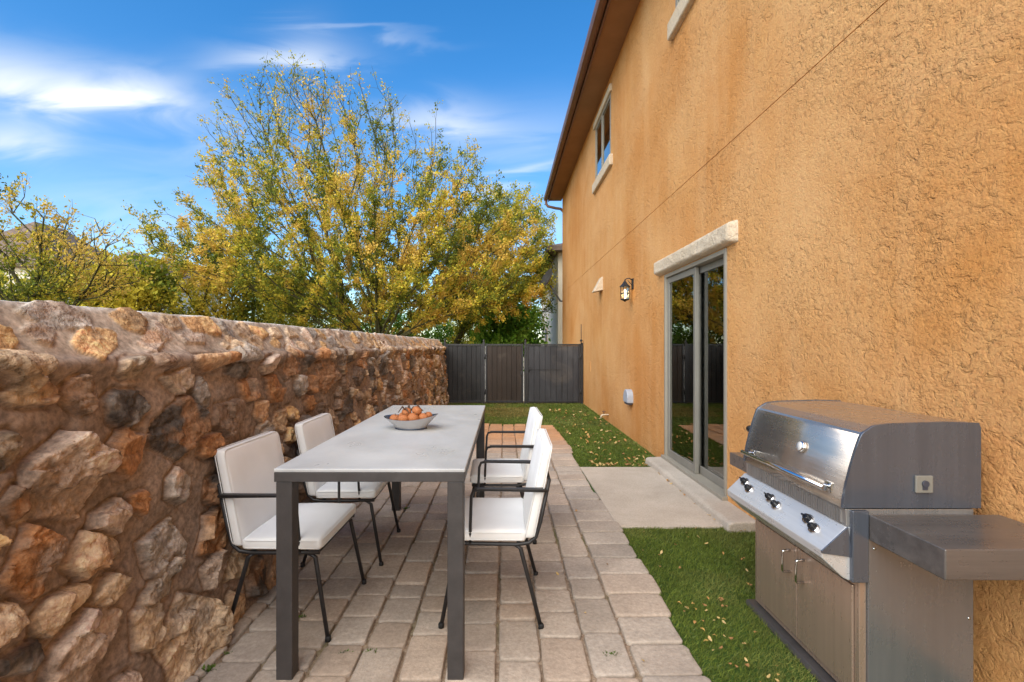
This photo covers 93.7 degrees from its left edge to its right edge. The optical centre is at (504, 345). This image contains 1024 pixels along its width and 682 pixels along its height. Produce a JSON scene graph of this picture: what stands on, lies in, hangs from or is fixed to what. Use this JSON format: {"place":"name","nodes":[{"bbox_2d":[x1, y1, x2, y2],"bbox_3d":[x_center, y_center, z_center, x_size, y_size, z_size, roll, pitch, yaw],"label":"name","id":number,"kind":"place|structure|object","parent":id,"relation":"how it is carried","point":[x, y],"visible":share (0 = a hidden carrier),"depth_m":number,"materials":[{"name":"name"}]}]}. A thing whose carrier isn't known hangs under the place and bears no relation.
{"place":"outdoors","nodes":[
{"label":"outdoors","id":0,"kind":"place"},
{"bbox_2d":[0,222,119,302],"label":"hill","id":1,"kind":"structure","parent":0,"point":[30,228],"depth_m":34.66,"materials":[{"name":"green plant"}]},
{"bbox_2d":[0,0,595,342],"label":"sky","id":2,"kind":"structure","parent":0,"point":[101,101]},
{"bbox_2d":[184,423,710,681],"bbox_3d":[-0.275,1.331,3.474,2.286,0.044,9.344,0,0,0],"label":"paving","id":3,"kind":"structure","parent":0,"point":[642,613],"depth_m":2.43,"materials":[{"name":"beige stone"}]},
{"bbox_2d":[201,663,220,671],"bbox_3d":[-1.204,1.313,1.954,0.093,0.022,0.056,0,0,0],"label":"weed","id":4,"kind":"object","parent":3,"relation":"on","point":[209,667],"visible":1,"depth_m":1.96,"materials":[{"name":"green plant"}]},
{"bbox_2d":[215,431,365,642],"bbox_3d":[-1.037,0.893,2.406,0.536,0.849,0.560,0,0,1],"label":"armchair","id":5,"kind":"object","parent":3,"relation":"on","point":[247,467],"visible":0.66,"depth_m":2.25,"materials":[{"name":"white fabric"}]},
{"bbox_2d":[295,413,400,566],"bbox_3d":[-0.997,0.893,3.130,0.536,0.849,0.560,0,0,-1],"label":"armchair","id":6,"kind":"object","parent":3,"relation":"on","point":[314,431],"visible":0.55,"depth_m":2.90,"materials":[{"name":"white fabric"}]},
{"bbox_2d":[274,405,484,679],"bbox_3d":[-0.530,0.900,2.885,0.750,0.836,2.010,0,0,0],"label":"dining table","id":7,"kind":"object","parent":3,"relation":"on","point":[378,447],"visible":0.88,"depth_m":1.90,"materials":[{"name":"metal"}]},
{"bbox_2d":[384,414,437,429],"bbox_3d":[-0.545,0.439,2.800,0.320,0.086,0.240,0,0,8],"label":"fruit bowl","id":8,"kind":"object","parent":7,"relation":"on","point":[420,424],"visible":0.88,"depth_m":2.73,"materials":[{"name":"white ceramic"}]},
{"bbox_2d":[390,414,398,419],"bbox_3d":[-0.636,0.421,2.787,0.061,0.056,0.059,4,11,-41],"label":"peach","id":9,"kind":"object","parent":8,"relation":"in","point":[394,417],"visible":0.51,"depth_m":2.77,"materials":[{"name":"orange food"}]},
{"bbox_2d":[398,414,407,420],"bbox_3d":[-0.575,0.417,2.741,0.066,0.063,0.067,8,-18,12],"label":"peach","id":10,"kind":"object","parent":8,"relation":"in","point":[402,417],"visible":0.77,"depth_m":2.72,"materials":[{"name":"orange food"}]},
{"bbox_2d":[402,408,410,415],"bbox_3d":[-0.567,0.384,2.786,0.056,0.053,0.057,30,39,2],"label":"peach","id":11,"kind":"object","parent":10,"relation":"on","point":[405,412],"visible":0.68,"depth_m":2.77,"materials":[{"name":"orange food"}]},
{"bbox_2d":[408,413,418,420],"bbox_3d":[-0.518,0.413,2.749,0.071,0.066,0.069,35,-3,31],"label":"peach","id":12,"kind":"object","parent":8,"relation":"in","point":[413,416],"visible":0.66,"depth_m":2.72,"materials":[{"name":"orange food"}]},
{"bbox_2d":[419,413,428,418],"bbox_3d":[-0.463,0.413,2.768,0.062,0.058,0.061,34,-17,-21],"label":"peach","id":13,"kind":"object","parent":8,"relation":"in","point":[422,415],"visible":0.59,"depth_m":2.75,"materials":[{"name":"orange food"}]},
{"bbox_2d":[438,428,551,629],"bbox_3d":[-0.037,0.893,2.499,0.536,0.849,0.560,0,0,1],"label":"armchair","id":14,"kind":"object","parent":3,"relation":"on","point":[501,519],"visible":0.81,"depth_m":2.26,"materials":[{"name":"white fabric"}]},
{"bbox_2d":[470,407,542,543],"bbox_3d":[-0.018,0.893,3.451,0.536,0.849,0.560,0,0,-2],"label":"armchair","id":15,"kind":"object","parent":3,"relation":"on","point":[504,473],"visible":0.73,"depth_m":3.23,"materials":[{"name":"white fabric"}]},
{"bbox_2d":[537,243,561,343],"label":"neighbour house","id":16,"kind":"structure","parent":0,"point":[555,335],"depth_m":18.94,"materials":[{"name":"beige paint"}]},
{"bbox_2d":[447,403,820,681],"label":"turf","id":17,"kind":"structure","parent":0,"point":[784,654],"depth_m":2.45,"materials":[{"name":"green plant"}]},
{"bbox_2d":[484,344,522,402],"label":"gate","id":18,"kind":"structure","parent":17,"relation":"on","point":[503,373],"depth_m":10.99,"materials":[{"name":"wood"}]},
{"bbox_2d":[580,324,582,403],"bbox_3d":[1.760,0.435,10.984,0.075,1.850,0.086,0,0,0],"label":"gate post","id":19,"kind":"object","parent":17,"relation":"on","point":[581,367],"visible":0.77,"depth_m":10.97,"materials":[{"name":"black metal"}]},
{"bbox_2d":[523,339,580,403],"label":"gate","id":20,"kind":"structure","parent":19,"relation":"attached to","point":[551,373],"depth_m":10.99,"materials":[{"name":"wood"}]},
{"bbox_2d":[645,457,754,531],"bbox_3d":[1.704,1.303,4.435,0.233,0.094,2.030,0,0,0],"label":"door step","id":21,"kind":"object","parent":17,"relation":"on","point":[728,515],"depth_m":3.93,"materials":[{"name":"concrete"}]},
{"bbox_2d":[727,399,1023,681],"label":"gas grill","id":22,"kind":"object","parent":17,"relation":"on","point":[880,547],"visible":1,"depth_m":1.74,"materials":[{"name":"metal"}]},
{"bbox_2d":[757,520,798,636],"bbox_3d":[1.269,1.079,2.266,0.061,0.396,0.332,0,0,0],"label":"door","id":23,"kind":"structure","parent":22,"relation":"in","point":[777,588],"depth_m":2.25,"materials":[{"name":"metal"}]},
{"bbox_2d":[795,548,854,681],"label":"door","id":24,"kind":"structure","parent":22,"relation":"in","point":[826,599],"depth_m":1.90,"materials":[{"name":"metal"}]},
{"label":"ground","id":25,"kind":"structure","parent":0,"visible":0},
{"bbox_2d":[0,268,82,304],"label":"shrub","id":26,"kind":"object","parent":25,"relation":"on","point":[5,278],"visible":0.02,"depth_m":14.14,"materials":[{"name":"green plant"}]},
{"bbox_2d":[0,172,107,301],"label":"palo verde tree","id":27,"kind":"object","parent":25,"relation":"on","point":[33,291],"visible":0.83,"depth_m":9.00,"materials":[{"name":"green plant"}]},
{"bbox_2d":[10,195,154,305],"bbox_3d":[-9.162,-0.922,10.493,2.672,4.564,1.977,0,0,0],"label":"palo verde tree","id":28,"kind":"object","parent":25,"relation":"on","point":[106,284],"visible":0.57,"depth_m":10.43,"materials":[{"name":"green plant"}]},
{"bbox_2d":[59,244,187,314],"bbox_3d":[-10.212,-0.683,12.986,2.723,4.101,2.558,0,0,-31],"label":"shrub","id":29,"kind":"object","parent":25,"relation":"on","point":[146,296],"visible":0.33,"depth_m":12.75,"materials":[{"name":"green plant"}]},
{"bbox_2d":[113,252,209,311],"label":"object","id":30,"kind":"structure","parent":25,"relation":"on","point":[184,278],"depth_m":45.57,"materials":[{"name":"green plant"}]},
{"bbox_2d":[155,239,274,322],"bbox_3d":[-9.478,-1.071,15.458,3.835,4.890,3.468,0,0,0],"label":"shrub","id":31,"kind":"object","parent":25,"relation":"on","point":[199,304],"visible":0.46,"depth_m":15.10,"materials":[{"name":"green plant"}]},
{"bbox_2d":[0,300,448,681],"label":"stone wall","id":32,"kind":"structure","parent":25,"relation":"on","point":[122,559],"depth_m":1.77,"materials":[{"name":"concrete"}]},
{"bbox_2d":[228,276,356,330],"bbox_3d":[-8.248,-0.923,19.037,5.265,4.577,4.493,0,0,0],"label":"shrub","id":33,"kind":"object","parent":25,"relation":"on","point":[283,319],"visible":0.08,"depth_m":18.14,"materials":[{"name":"green plant"}]},
{"bbox_2d":[121,50,544,336],"bbox_3d":[-4.798,-3.639,14.625,11.952,10.011,8.883,0,0,0],"label":"palo verde tree","id":34,"kind":"object","parent":25,"relation":"on","point":[440,300],"visible":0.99,"depth_m":13.17,"materials":[{"name":"green plant"}]},
{"bbox_2d":[351,308,454,345],"bbox_3d":[-4.540,-0.346,20.963,5.496,3.433,4.457,0,0,0],"label":"shrub","id":35,"kind":"object","parent":25,"relation":"on","point":[439,335],"visible":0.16,"depth_m":20.67,"materials":[{"name":"green plant"}]},
{"bbox_2d":[444,339,484,403],"bbox_3d":[-0.920,0.605,11.000,0.950,1.510,0.057,0,0,0],"label":"fence panel","id":36,"kind":"object","parent":25,"relation":"on","point":[465,367],"visible":0.85,"depth_m":10.99,"materials":[{"name":"grey wood"}]},
{"bbox_2d":[440,317,499,344],"bbox_3d":[-1.648,-0.396,24.012,3.594,3.527,2.830,0,0,0],"label":"shrub","id":37,"kind":"object","parent":25,"relation":"on","point":[464,341],"visible":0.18,"depth_m":23.55,"materials":[{"name":"green plant"}]},
{"bbox_2d":[432,180,558,343],"bbox_3d":[-0.418,-2.614,19.027,5.011,7.948,4.224,0,0,0],"label":"palo verde tree","id":38,"kind":"object","parent":25,"relation":"on","point":[465,326],"visible":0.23,"depth_m":18.64,"materials":[{"name":"green plant"}]},
{"bbox_2d":[467,299,552,370],"bbox_3d":[0.169,-0.300,17.464,2.940,3.336,2.523,0,0,21],"label":"shrub","id":39,"kind":"object","parent":25,"relation":"on","point":[510,330],"visible":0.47,"depth_m":17.05,"materials":[{"name":"green plant"}]},
{"bbox_2d":[580,467,721,528],"bbox_3d":[1.210,1.337,4.347,0.780,0.046,1.725,0,0,0],"label":"pad","id":40,"kind":"object","parent":25,"relation":"on","point":[638,497],"visible":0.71,"depth_m":4.08,"materials":[{"name":"concrete"}]},
{"bbox_2d":[544,0,1023,681],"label":"stucco house","id":41,"kind":"structure","parent":25,"relation":"on","point":[768,200],"depth_m":2.94,"materials":[{"name":"paint"}]},
{"bbox_2d":[535,269,561,301],"bbox_3d":[1.396,-1.898,14.990,0.821,1.055,0.611,0,0,22],"label":"satellite dish","id":42,"kind":"object","parent":41,"relation":"attached to","point":[546,277],"visible":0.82,"depth_m":15.11,"materials":[{"name":"grey metal"}]},
{"bbox_2d":[592,277,602,292],"bbox_3d":[1.734,-1.133,8.950,0.163,0.274,0.260,0,0,0],"label":"vent cover","id":43,"kind":"object","parent":41,"relation":"attached to","point":[598,287],"visible":1,"depth_m":8.82,"materials":[{"name":"paint"}]},
{"bbox_2d":[592,83,612,193],"bbox_3d":[1.805,-3.725,8.825,0.110,1.390,1.610,0,0,0],"label":"window","id":44,"kind":"structure","parent":41,"relation":"in","point":[602,123],"depth_m":8.73,"materials":[{"name":"white glass"}]},
{"bbox_2d":[620,278,633,301],"bbox_3d":[1.715,-0.789,6.760,0.188,0.338,0.129,0,0,0],"label":"wall lantern","id":45,"kind":"object","parent":41,"relation":"attached to","point":[625,293],"depth_m":6.74,"materials":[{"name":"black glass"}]},
{"bbox_2d":[623,389,632,404],"bbox_3d":[1.770,0.727,6.860,0.090,0.212,0.240,0,0,0],"label":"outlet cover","id":46,"kind":"object","parent":41,"relation":"attached to","point":[627,396],"visible":1,"depth_m":6.77,"materials":[{"name":"white plastic"}]},
{"bbox_2d":[667,0,694,40],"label":"window","id":47,"kind":"structure","parent":41,"relation":"in","point":[682,7],"depth_m":4.88,"materials":[{"name":"beige glass"}]},
{"bbox_2d":[661,248,727,500],"bbox_3d":[1.843,0.244,4.655,0.155,2.083,1.530,0,0,0],"label":"sliding door","id":48,"kind":"structure","parent":41,"relation":"in","point":[695,293],"depth_m":4.59,"materials":[{"name":"clear glass"}]},
{"bbox_3d":[-0.520,0.420,2.820,0.074,0.069,0.072,-35,61,-30],"label":"peach","id":49,"kind":"object","parent":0,"visible":0},
{"bbox_2d":[398,404,422,413],"bbox_3d":[-0.551,0.366,2.800,0.094,0.044,0.148,0,0,36],"label":"dried sprig","id":50,"kind":"object","parent":49,"relation":"on","point":[408,407],"visible":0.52,"depth_m":2.77,"materials":[{"name":"brown plant"}]},
{"bbox_2d":[412,406,421,415],"bbox_3d":[-0.506,0.377,2.790,0.059,0.056,0.060,29,-11,45],"label":"peach","id":51,"kind":"object","parent":49,"relation":"on","point":[417,410],"visible":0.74,"depth_m":2.77,"materials":[{"name":"orange food"}]}
]}

